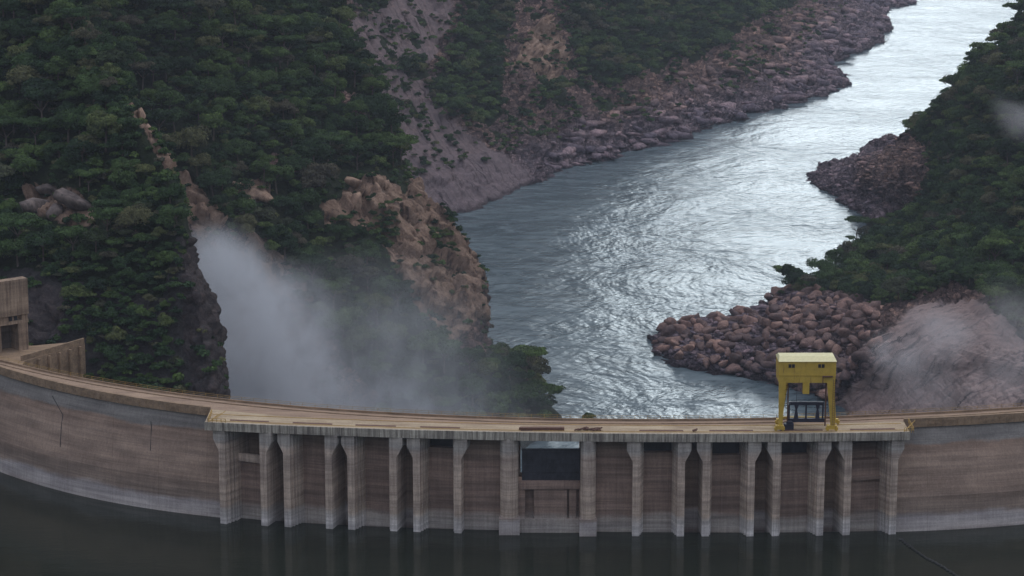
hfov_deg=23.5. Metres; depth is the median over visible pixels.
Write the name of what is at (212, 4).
tree
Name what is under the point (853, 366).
boulder
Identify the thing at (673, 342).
boulder
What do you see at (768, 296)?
boulder
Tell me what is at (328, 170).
tree
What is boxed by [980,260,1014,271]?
tree
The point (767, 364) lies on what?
boulder
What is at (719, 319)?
boulder
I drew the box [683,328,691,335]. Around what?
boulder
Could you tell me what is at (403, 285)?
tree
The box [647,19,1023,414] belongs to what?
hillside
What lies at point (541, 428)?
stop log stack
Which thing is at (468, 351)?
tree
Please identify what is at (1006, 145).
tree
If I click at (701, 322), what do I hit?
boulder
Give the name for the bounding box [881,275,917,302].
tree
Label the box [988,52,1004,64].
tree
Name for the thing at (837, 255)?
tree
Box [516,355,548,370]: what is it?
tree
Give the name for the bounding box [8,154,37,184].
tree
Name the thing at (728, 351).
boulder
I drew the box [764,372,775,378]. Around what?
boulder
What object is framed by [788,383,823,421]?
lifting beam
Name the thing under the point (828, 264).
tree
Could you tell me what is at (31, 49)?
tree
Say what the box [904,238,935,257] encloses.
tree
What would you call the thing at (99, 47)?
tree
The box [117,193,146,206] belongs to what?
tree
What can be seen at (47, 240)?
tree
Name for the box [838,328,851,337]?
boulder
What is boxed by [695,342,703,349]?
boulder
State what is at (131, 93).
tree
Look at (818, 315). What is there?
boulder
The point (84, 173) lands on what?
tree
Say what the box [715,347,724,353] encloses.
boulder
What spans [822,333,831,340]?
boulder
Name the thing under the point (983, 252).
tree
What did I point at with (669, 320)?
boulder
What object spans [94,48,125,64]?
tree
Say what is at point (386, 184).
rock outcrop
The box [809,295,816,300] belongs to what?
boulder
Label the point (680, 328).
boulder
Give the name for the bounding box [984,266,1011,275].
tree
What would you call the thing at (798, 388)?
boulder
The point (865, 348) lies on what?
boulder
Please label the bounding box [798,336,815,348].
boulder
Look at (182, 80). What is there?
tree
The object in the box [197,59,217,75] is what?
tree
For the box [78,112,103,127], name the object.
tree
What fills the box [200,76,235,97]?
tree
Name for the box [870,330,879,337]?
boulder
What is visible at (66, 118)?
tree
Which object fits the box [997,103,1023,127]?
tree
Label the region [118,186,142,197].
tree
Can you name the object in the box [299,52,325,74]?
tree
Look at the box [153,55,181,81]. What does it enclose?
tree
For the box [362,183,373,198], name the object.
rock outcrop
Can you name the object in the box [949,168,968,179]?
tree
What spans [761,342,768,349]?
boulder
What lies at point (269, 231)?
tree
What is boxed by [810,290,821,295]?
boulder
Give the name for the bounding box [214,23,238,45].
tree
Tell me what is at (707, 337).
boulder
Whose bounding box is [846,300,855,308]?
boulder
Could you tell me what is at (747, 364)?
boulder
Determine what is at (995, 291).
tree
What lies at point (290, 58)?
tree
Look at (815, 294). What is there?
boulder
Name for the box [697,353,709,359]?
boulder
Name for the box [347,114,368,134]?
tree
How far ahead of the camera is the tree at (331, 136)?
1051.93 m
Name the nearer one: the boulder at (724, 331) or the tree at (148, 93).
the tree at (148, 93)
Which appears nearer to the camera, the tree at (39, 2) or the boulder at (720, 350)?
the tree at (39, 2)
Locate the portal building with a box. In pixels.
[0,276,28,352]
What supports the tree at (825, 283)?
on the hillside at (956, 344)
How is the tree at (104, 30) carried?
on the hillside at (199, 306)
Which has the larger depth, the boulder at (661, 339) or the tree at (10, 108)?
the boulder at (661, 339)
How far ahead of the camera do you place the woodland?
1097.01 m
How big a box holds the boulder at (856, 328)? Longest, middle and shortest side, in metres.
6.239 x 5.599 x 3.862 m
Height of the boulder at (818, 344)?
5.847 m
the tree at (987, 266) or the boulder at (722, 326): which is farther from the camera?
the boulder at (722, 326)
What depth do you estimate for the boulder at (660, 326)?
1164.07 m
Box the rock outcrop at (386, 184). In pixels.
[383,180,389,189]
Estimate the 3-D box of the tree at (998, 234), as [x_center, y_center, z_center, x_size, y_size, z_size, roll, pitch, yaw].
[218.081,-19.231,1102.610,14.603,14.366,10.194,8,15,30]
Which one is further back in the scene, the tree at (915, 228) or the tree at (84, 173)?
the tree at (915, 228)
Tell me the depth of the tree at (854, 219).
1345.91 m
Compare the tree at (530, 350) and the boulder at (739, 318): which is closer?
the tree at (530, 350)
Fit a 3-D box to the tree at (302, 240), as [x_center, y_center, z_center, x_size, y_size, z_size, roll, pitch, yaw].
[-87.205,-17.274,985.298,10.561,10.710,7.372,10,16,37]
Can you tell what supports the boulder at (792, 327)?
on the hillside at (956, 344)
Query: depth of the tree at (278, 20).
1117.69 m
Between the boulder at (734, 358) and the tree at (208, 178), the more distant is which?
the boulder at (734, 358)
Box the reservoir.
[0,472,1023,575]
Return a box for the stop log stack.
[519,427,563,430]
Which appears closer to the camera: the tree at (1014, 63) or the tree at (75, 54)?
the tree at (75, 54)
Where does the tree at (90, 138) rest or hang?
on the hillside at (199, 306)
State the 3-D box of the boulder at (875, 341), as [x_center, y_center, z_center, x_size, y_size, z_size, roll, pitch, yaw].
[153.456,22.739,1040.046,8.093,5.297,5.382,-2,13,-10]
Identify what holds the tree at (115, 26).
on the hillside at (312, 351)
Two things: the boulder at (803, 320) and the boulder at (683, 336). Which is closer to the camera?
the boulder at (803, 320)
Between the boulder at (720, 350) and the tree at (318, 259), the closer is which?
the tree at (318, 259)
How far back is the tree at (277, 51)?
1086.80 m
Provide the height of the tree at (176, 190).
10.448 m
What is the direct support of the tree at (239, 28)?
on the hillside at (312, 351)
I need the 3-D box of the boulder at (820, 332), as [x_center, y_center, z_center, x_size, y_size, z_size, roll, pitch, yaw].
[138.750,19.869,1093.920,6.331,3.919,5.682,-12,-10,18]
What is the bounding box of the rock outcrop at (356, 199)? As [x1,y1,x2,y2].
[350,192,361,210]
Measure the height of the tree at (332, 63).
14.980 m
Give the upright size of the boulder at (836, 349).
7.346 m
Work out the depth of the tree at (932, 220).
1261.44 m
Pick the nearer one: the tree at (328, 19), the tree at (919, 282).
the tree at (919, 282)
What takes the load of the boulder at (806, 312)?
on the hillside at (956, 344)
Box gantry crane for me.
[774,353,839,430]
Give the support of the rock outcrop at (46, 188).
on the hillside at (199, 306)
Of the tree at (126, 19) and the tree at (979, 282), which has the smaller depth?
the tree at (979, 282)
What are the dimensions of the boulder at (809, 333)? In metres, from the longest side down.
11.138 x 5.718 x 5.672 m
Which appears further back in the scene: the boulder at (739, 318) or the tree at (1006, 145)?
the tree at (1006, 145)
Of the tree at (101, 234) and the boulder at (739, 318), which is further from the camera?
the boulder at (739, 318)
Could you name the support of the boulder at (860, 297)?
on the hillside at (956, 344)
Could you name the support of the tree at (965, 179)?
on the hillside at (956, 344)
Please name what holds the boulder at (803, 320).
on the hillside at (956, 344)
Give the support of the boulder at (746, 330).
on the hillside at (956, 344)
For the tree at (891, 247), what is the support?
on the hillside at (956, 344)
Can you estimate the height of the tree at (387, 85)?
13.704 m
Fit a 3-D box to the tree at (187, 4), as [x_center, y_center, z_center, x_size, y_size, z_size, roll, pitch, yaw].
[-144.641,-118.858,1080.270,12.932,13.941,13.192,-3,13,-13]
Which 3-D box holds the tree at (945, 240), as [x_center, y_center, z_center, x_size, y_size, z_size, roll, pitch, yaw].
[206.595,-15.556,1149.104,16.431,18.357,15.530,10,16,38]
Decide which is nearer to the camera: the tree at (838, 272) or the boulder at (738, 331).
the boulder at (738, 331)
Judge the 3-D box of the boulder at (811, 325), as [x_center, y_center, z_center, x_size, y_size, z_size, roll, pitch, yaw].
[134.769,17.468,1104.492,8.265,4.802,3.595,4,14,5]
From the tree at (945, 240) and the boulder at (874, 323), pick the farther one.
the tree at (945, 240)
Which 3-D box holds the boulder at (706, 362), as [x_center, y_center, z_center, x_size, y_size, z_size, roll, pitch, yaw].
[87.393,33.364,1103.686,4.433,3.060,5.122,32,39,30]
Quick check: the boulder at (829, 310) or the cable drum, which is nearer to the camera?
the cable drum
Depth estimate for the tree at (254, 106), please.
1038.36 m
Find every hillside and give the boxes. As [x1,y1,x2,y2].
[0,0,230,398]
[83,0,561,449]
[347,0,912,212]
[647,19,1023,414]
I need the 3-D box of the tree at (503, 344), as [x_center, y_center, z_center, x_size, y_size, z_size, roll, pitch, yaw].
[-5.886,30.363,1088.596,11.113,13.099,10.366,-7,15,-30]
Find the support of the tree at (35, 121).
on the hillside at (199, 306)
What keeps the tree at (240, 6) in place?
on the hillside at (312, 351)
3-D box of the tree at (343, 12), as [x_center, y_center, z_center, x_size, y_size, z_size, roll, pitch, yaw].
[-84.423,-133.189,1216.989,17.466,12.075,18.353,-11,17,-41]
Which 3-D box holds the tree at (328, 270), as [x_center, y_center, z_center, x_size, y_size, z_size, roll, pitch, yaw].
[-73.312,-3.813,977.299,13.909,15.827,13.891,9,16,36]
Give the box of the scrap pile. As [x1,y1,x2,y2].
[589,427,601,430]
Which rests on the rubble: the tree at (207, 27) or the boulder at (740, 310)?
the boulder at (740, 310)
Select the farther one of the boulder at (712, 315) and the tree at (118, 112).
the boulder at (712, 315)
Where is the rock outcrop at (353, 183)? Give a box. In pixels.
[344,176,361,189]
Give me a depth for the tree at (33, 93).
812.60 m
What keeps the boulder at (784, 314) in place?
on the hillside at (956, 344)
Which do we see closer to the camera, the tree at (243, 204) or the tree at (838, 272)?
the tree at (243, 204)
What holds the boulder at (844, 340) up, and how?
on the hillside at (956, 344)
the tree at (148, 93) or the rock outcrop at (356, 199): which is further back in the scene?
the rock outcrop at (356, 199)
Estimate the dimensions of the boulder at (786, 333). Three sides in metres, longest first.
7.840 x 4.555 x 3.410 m
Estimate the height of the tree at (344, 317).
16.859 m
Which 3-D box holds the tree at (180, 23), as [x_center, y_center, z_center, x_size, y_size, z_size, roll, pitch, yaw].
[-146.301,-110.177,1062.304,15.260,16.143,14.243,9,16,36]
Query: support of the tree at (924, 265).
on the hillside at (956, 344)
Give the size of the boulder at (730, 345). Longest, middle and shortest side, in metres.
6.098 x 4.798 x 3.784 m
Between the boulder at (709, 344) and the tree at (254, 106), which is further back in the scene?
the boulder at (709, 344)
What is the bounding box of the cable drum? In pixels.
[784,421,793,429]
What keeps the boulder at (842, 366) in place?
on the hillside at (956, 344)
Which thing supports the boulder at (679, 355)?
on the hillside at (956, 344)
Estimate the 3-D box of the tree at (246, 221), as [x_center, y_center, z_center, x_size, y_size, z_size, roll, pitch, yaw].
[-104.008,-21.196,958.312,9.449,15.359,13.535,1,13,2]
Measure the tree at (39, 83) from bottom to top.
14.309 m
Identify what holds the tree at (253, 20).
on the hillside at (312, 351)
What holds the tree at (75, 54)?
on the hillside at (199, 306)
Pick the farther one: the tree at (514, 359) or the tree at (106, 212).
the tree at (514, 359)
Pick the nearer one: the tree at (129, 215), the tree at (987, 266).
the tree at (129, 215)
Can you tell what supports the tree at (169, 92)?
on the hillside at (312, 351)
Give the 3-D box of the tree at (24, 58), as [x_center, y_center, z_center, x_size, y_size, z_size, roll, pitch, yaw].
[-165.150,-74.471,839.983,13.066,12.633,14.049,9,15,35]
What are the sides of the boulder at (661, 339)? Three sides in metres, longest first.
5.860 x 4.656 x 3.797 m
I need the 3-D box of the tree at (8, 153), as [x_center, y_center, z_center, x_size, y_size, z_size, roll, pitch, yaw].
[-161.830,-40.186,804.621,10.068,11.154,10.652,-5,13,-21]
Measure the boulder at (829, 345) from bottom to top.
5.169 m
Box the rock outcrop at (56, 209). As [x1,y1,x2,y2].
[46,203,62,220]
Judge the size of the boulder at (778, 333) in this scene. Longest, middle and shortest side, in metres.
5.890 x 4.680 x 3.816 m
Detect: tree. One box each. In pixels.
[0,100,32,133]
[0,116,25,145]
[0,148,31,161]
[0,212,42,254]
[0,234,37,266]
[4,64,47,98]
[6,43,38,56]
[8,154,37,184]
[9,51,46,68]
[17,144,47,157]
[18,0,49,13]
[18,116,46,144]
[19,86,63,129]
[21,77,56,111]
[23,230,61,261]
[25,39,53,58]
[32,12,62,26]
[35,41,69,56]
[43,55,73,79]
[44,0,75,26]
[45,109,82,142]
[52,225,88,259]
[56,6,90,28]
[59,45,93,65]
[62,138,99,166]
[65,64,90,76]
[66,134,102,160]
[67,161,90,186]
[70,27,97,45]
[70,106,88,133]
[74,168,99,191]
[75,0,88,4]
[75,70,115,103]
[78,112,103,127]
[79,229,108,253]
[84,20,102,34]
[86,109,123,152]
[88,206,123,236]
[89,11,111,20]
[91,42,115,64]
[91,198,122,224]
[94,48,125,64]
[95,20,132,35]
[95,26,113,43]
[97,191,120,206]
[101,60,130,74]
[101,78,139,99]
[105,105,133,122]
[111,70,129,75]
[111,159,140,170]
[112,14,143,24]
[112,35,137,55]
[113,203,152,231]
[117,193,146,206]
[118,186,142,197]
[125,48,146,73]
[128,61,155,89]
[130,201,155,220]
[133,57,170,88]
[139,88,161,110]
[144,108,175,130]
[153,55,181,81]
[154,86,184,109]
[155,14,190,39]
[155,204,192,235]
[157,0,193,17]
[157,183,186,203]
[161,204,187,225]
[162,106,189,131]
[167,1,197,18]
[167,76,195,91]
[168,124,211,156]
[182,152,211,175]
[184,100,209,122]
[194,0,226,35]
[195,170,230,195]
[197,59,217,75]
[198,19,227,35]
[198,112,223,140]
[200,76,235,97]
[211,62,242,78]
[211,96,237,116]
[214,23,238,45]
[214,166,232,190]
[220,0,252,24]
[221,27,243,45]
[221,136,257,161]
[227,197,256,213]
[229,81,264,112]
[230,29,267,65]
[232,110,261,127]
[233,213,257,252]
[240,14,271,30]
[240,94,270,126]
[245,68,277,87]
[249,206,276,227]
[250,130,269,144]
[250,160,276,185]
[253,13,283,40]
[254,223,287,240]
[259,46,291,82]
[259,164,293,193]
[264,15,300,47]
[269,48,294,68]
[270,98,298,118]
[272,231,297,261]
[273,34,302,64]
[277,67,312,90]
[277,119,301,141]
[278,125,304,145]
[286,96,307,118]
[291,232,306,246]
[294,209,323,228]
[296,245,323,256]
[297,161,340,187]
[297,253,329,286]
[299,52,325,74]
[300,20,339,41]
[300,172,325,202]
[307,261,342,290]
[310,42,340,58]
[310,132,346,161]
[312,277,350,308]
[314,306,368,337]
[315,128,347,152]
[316,56,348,72]
[319,16,342,27]
[321,73,346,97]
[324,36,350,53]
[326,6,357,22]
[334,253,364,282]
[338,59,368,87]
[339,99,369,115]
[340,335,366,359]
[341,142,375,169]
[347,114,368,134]
[350,92,389,118]
[352,239,381,264]
[355,266,379,288]
[357,77,384,94]
[362,292,394,325]
[370,277,390,292]
[378,107,406,132]
[379,136,406,166]
[383,82,390,90]
[384,279,415,306]
[396,134,418,161]
[406,329,439,363]
[456,347,484,371]
[491,342,510,350]
[492,350,527,380]
[508,344,547,380]
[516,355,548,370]
[805,257,836,271]
[809,277,832,289]
[824,248,849,263]
[828,269,849,289]
[844,215,871,242]
[850,271,869,281]
[875,249,899,274]
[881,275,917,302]
[887,245,917,264]
[900,222,924,236]
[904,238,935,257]
[908,272,929,291]
[917,250,952,271]
[918,260,935,287]
[922,210,945,227]
[923,251,952,274]
[924,216,943,229]
[930,256,955,266]
[936,257,955,279]
[939,227,956,239]
[939,234,957,248]
[948,232,975,240]
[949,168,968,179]
[952,246,967,253]
[954,260,979,284]
[958,174,982,185]
[970,155,992,176]
[970,223,989,241]
[972,246,1003,262]
[974,273,996,300]
[976,235,1013,260]
[976,282,1009,306]
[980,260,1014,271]
[983,275,1017,299]
[984,229,1012,239]
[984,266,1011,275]
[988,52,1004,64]
[992,137,1018,163]
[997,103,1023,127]
[997,270,1023,286]
[1000,183,1023,204]
[1003,242,1019,265]
[1004,60,1023,83]
[1005,100,1023,122]
[1006,205,1023,219]
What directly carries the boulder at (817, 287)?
on the hillside at (956, 344)
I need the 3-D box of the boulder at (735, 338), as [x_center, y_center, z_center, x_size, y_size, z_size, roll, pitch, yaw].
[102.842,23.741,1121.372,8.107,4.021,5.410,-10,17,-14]
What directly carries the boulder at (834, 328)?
on the hillside at (956, 344)
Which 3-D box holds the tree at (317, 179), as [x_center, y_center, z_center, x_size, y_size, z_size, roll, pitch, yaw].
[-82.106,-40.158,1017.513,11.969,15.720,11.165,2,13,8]
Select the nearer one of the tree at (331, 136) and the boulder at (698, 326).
the tree at (331, 136)
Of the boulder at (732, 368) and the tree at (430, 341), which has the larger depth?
the boulder at (732, 368)
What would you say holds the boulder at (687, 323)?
on the hillside at (956, 344)
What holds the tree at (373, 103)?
on the hillside at (312, 351)
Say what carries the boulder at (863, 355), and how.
on the hillside at (956, 344)
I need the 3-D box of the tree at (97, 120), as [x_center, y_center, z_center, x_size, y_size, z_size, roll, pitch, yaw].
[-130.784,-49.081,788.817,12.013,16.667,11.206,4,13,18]
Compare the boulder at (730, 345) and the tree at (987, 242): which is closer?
the tree at (987, 242)
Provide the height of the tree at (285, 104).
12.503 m
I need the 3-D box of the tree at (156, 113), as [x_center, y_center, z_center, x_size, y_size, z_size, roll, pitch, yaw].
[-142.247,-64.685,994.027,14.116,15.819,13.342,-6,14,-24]
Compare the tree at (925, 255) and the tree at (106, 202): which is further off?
the tree at (925, 255)
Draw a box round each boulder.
[656,322,666,331]
[656,345,669,351]
[657,336,666,342]
[661,324,674,336]
[664,317,676,324]
[665,336,682,343]
[669,339,678,346]
[673,324,686,333]
[674,350,683,359]
[680,315,693,320]
[680,320,692,326]
[680,334,688,339]
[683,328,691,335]
[684,344,694,350]
[690,317,696,325]
[693,323,704,331]
[693,335,703,340]
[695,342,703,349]
[696,318,706,326]
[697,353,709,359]
[702,327,716,333]
[702,358,709,368]
[703,334,711,341]
[705,341,712,347]
[706,311,717,319]
[710,355,720,363]
[713,339,724,350]
[714,316,722,321]
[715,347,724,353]
[717,323,727,329]
[717,341,729,348]
[718,320,728,325]
[718,360,727,366]
[720,329,729,333]
[723,331,734,340]
[723,363,743,373]
[725,347,730,356]
[727,316,742,321]
[727,342,735,348]
[729,308,740,315]
[729,335,742,342]
[729,353,742,363]
[732,323,739,330]
[733,328,743,333]
[734,306,744,313]
[739,324,747,328]
[739,359,747,365]
[742,314,757,324]
[742,327,751,333]
[742,333,751,341]
[743,307,753,314]
[743,360,752,369]
[747,336,763,346]
[750,362,763,374]
[754,354,764,362]
[756,351,765,356]
[760,318,770,327]
[760,361,774,367]
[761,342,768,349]
[762,328,770,341]
[764,292,772,299]
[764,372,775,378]
[765,348,785,361]
[767,313,782,321]
[767,337,775,342]
[768,298,777,305]
[768,304,780,312]
[770,321,782,329]
[771,286,780,295]
[774,329,785,336]
[776,339,787,346]
[781,284,791,290]
[781,311,788,320]
[781,331,792,336]
[782,324,787,330]
[788,296,801,306]
[788,324,799,331]
[788,335,794,340]
[789,313,802,319]
[792,308,801,315]
[792,315,802,322]
[793,385,801,391]
[795,333,804,343]
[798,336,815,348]
[800,287,813,294]
[800,318,810,325]
[801,304,819,312]
[802,308,813,317]
[803,321,818,329]
[805,330,816,337]
[807,312,815,319]
[808,293,820,297]
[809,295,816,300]
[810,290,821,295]
[810,339,824,350]
[811,383,822,388]
[814,284,820,289]
[814,310,826,319]
[816,389,827,399]
[817,327,829,336]
[818,320,831,329]
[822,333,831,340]
[824,308,833,315]
[824,340,835,351]
[825,297,833,303]
[830,323,839,331]
[831,310,842,315]
[831,314,843,320]
[831,344,841,355]
[832,295,839,301]
[836,297,852,309]
[836,357,846,370]
[836,372,841,383]
[838,293,848,297]
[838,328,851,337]
[839,363,846,370]
[839,369,850,379]
[840,317,853,326]
[840,338,849,343]
[845,310,856,316]
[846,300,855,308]
[846,346,856,354]
[848,335,860,347]
[849,361,858,369]
[850,303,862,309]
[850,346,869,361]
[851,310,866,318]
[851,318,863,325]
[852,350,870,361]
[853,293,863,300]
[854,325,862,331]
[858,330,871,340]
[862,301,880,311]
[862,304,875,314]
[866,336,883,346]
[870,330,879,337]
[871,313,878,320]
[871,320,878,327]
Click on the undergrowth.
(166, 174)
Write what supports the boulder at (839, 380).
on the hillside at (956, 344)
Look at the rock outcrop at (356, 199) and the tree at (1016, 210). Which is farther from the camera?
the tree at (1016, 210)
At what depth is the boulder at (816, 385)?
1058.64 m
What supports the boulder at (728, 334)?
on the hillside at (956, 344)
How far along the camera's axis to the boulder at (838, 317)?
1097.77 m
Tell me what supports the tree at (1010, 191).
on the hillside at (956, 344)
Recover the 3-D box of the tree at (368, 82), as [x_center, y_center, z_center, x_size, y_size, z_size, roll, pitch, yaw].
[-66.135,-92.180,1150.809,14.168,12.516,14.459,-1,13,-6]
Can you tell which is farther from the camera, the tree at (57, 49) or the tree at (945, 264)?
the tree at (945, 264)
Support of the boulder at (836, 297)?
on the hillside at (956, 344)
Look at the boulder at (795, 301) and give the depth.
1175.96 m
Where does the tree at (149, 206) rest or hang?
on the hillside at (199, 306)
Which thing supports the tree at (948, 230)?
on the hillside at (956, 344)
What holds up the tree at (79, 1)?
on the hillside at (199, 306)
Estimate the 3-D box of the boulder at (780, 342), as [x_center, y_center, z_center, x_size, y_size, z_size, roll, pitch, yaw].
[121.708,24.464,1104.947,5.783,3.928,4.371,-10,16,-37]
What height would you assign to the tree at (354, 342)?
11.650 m
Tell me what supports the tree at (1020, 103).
on the hillside at (956, 344)
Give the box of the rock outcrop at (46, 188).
[34,183,56,196]
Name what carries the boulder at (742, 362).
on the hillside at (956, 344)
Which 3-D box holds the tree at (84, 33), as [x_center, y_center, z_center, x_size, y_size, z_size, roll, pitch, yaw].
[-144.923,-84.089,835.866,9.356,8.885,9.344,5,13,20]
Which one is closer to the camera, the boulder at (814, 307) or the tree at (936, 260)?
the tree at (936, 260)
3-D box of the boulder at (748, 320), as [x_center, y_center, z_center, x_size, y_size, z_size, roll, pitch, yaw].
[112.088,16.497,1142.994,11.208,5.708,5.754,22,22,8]
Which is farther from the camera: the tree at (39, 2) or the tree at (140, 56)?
the tree at (140, 56)
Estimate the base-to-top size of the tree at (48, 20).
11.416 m
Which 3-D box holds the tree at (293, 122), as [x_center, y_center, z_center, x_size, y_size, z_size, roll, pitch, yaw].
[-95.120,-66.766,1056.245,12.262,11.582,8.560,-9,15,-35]
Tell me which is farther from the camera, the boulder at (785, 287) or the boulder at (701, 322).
the boulder at (785, 287)
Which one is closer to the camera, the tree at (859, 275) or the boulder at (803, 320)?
the boulder at (803, 320)
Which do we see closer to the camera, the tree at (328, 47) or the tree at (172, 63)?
the tree at (172, 63)
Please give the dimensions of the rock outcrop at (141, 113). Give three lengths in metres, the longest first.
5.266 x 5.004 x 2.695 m
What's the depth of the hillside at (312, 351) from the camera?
984.21 m
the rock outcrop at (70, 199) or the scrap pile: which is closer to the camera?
the scrap pile
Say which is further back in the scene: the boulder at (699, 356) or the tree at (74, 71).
the boulder at (699, 356)
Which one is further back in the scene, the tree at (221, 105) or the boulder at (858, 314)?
the boulder at (858, 314)
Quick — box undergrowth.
[0,0,1023,416]
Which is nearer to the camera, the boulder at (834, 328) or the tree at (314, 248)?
the tree at (314, 248)
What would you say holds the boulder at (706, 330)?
on the hillside at (956, 344)
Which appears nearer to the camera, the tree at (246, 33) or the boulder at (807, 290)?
the tree at (246, 33)
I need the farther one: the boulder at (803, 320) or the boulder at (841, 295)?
the boulder at (841, 295)
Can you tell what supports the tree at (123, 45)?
on the hillside at (312, 351)
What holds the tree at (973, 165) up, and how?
on the hillside at (956, 344)
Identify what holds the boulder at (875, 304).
on the hillside at (956, 344)
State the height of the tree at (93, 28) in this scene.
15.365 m
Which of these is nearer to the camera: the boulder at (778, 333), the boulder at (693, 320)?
the boulder at (778, 333)
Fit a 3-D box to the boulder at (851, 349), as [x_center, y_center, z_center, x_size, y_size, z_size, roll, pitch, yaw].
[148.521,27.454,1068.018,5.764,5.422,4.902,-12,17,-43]
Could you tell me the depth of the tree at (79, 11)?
839.13 m
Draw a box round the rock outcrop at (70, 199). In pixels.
[53,188,92,210]
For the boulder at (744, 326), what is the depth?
1140.06 m
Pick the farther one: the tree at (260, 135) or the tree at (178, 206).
the tree at (260, 135)
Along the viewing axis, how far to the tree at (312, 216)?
1002.46 m
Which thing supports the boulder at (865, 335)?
on the hillside at (956, 344)
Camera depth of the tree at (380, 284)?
991.71 m
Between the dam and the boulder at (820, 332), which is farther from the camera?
the boulder at (820, 332)
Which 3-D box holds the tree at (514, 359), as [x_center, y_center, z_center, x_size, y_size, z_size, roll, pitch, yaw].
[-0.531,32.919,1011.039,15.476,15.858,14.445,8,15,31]
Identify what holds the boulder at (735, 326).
on the hillside at (956, 344)
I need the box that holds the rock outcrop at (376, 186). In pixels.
[372,181,382,191]
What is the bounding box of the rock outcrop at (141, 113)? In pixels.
[137,107,145,118]
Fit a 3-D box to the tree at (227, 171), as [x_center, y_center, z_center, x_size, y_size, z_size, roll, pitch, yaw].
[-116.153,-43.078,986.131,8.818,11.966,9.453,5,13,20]
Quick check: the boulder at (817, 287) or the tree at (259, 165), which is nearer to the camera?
the tree at (259, 165)
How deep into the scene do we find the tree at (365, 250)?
1003.78 m
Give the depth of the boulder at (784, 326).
1117.35 m
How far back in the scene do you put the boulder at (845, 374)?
1040.47 m
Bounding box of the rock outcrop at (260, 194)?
[232,181,273,202]
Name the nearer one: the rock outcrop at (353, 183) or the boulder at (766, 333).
the rock outcrop at (353, 183)
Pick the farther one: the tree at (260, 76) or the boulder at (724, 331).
the boulder at (724, 331)
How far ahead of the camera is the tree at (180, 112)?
999.40 m
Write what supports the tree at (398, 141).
on the hillside at (312, 351)
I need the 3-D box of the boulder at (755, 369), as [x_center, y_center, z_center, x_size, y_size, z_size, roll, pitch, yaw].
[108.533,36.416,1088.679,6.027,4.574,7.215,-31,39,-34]
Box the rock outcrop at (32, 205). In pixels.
[19,197,49,212]
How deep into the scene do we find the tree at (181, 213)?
737.77 m
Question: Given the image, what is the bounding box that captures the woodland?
[0,0,1023,417]
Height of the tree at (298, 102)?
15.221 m
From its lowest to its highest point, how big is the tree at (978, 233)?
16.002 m
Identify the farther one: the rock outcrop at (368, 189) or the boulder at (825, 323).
the boulder at (825, 323)
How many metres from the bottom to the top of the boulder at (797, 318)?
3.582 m
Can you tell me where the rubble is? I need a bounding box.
[537,0,928,393]
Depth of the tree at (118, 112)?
794.18 m
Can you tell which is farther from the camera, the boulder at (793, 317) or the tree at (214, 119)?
the boulder at (793, 317)
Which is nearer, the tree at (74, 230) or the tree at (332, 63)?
the tree at (74, 230)
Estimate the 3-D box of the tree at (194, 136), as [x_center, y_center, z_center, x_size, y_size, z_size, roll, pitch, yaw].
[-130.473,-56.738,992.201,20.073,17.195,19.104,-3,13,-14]
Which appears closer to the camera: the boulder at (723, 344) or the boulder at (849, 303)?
the boulder at (723, 344)
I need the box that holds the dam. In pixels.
[0,338,1023,535]
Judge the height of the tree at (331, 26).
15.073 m
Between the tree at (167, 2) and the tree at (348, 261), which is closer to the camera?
the tree at (348, 261)
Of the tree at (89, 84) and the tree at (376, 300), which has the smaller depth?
the tree at (89, 84)
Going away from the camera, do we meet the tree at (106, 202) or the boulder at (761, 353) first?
the tree at (106, 202)
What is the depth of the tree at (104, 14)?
1047.13 m
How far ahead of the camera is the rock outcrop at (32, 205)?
774.22 m
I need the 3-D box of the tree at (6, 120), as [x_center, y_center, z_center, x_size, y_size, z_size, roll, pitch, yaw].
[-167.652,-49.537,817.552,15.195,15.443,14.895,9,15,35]
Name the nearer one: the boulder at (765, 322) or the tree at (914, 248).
the boulder at (765, 322)
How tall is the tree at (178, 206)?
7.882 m
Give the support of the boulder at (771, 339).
on the hillside at (956, 344)
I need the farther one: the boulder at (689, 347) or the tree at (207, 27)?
the boulder at (689, 347)
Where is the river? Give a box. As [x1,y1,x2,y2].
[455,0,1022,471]
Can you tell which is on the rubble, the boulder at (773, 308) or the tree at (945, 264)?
the boulder at (773, 308)
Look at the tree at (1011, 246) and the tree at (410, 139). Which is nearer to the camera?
the tree at (1011, 246)
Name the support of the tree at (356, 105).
on the hillside at (312, 351)
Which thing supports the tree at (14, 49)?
on the hillside at (199, 306)
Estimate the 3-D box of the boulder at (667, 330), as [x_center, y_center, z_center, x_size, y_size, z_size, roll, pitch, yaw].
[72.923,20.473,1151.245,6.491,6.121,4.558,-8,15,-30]
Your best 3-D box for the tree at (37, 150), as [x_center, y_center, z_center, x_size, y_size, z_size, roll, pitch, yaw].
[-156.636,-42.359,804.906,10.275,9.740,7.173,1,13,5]
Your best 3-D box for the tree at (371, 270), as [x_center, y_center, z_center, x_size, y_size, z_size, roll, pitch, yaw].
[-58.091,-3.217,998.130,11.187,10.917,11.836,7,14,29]
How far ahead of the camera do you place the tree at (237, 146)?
1006.00 m
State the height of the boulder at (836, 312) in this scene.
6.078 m
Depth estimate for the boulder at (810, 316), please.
1118.22 m
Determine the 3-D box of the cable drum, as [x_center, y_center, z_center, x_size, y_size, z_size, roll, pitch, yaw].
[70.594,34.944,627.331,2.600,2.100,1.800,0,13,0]
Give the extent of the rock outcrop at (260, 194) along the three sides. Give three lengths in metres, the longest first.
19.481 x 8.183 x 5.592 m
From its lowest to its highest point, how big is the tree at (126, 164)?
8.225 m
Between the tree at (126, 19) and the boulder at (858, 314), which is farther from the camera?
the boulder at (858, 314)
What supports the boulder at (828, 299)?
on the hillside at (956, 344)

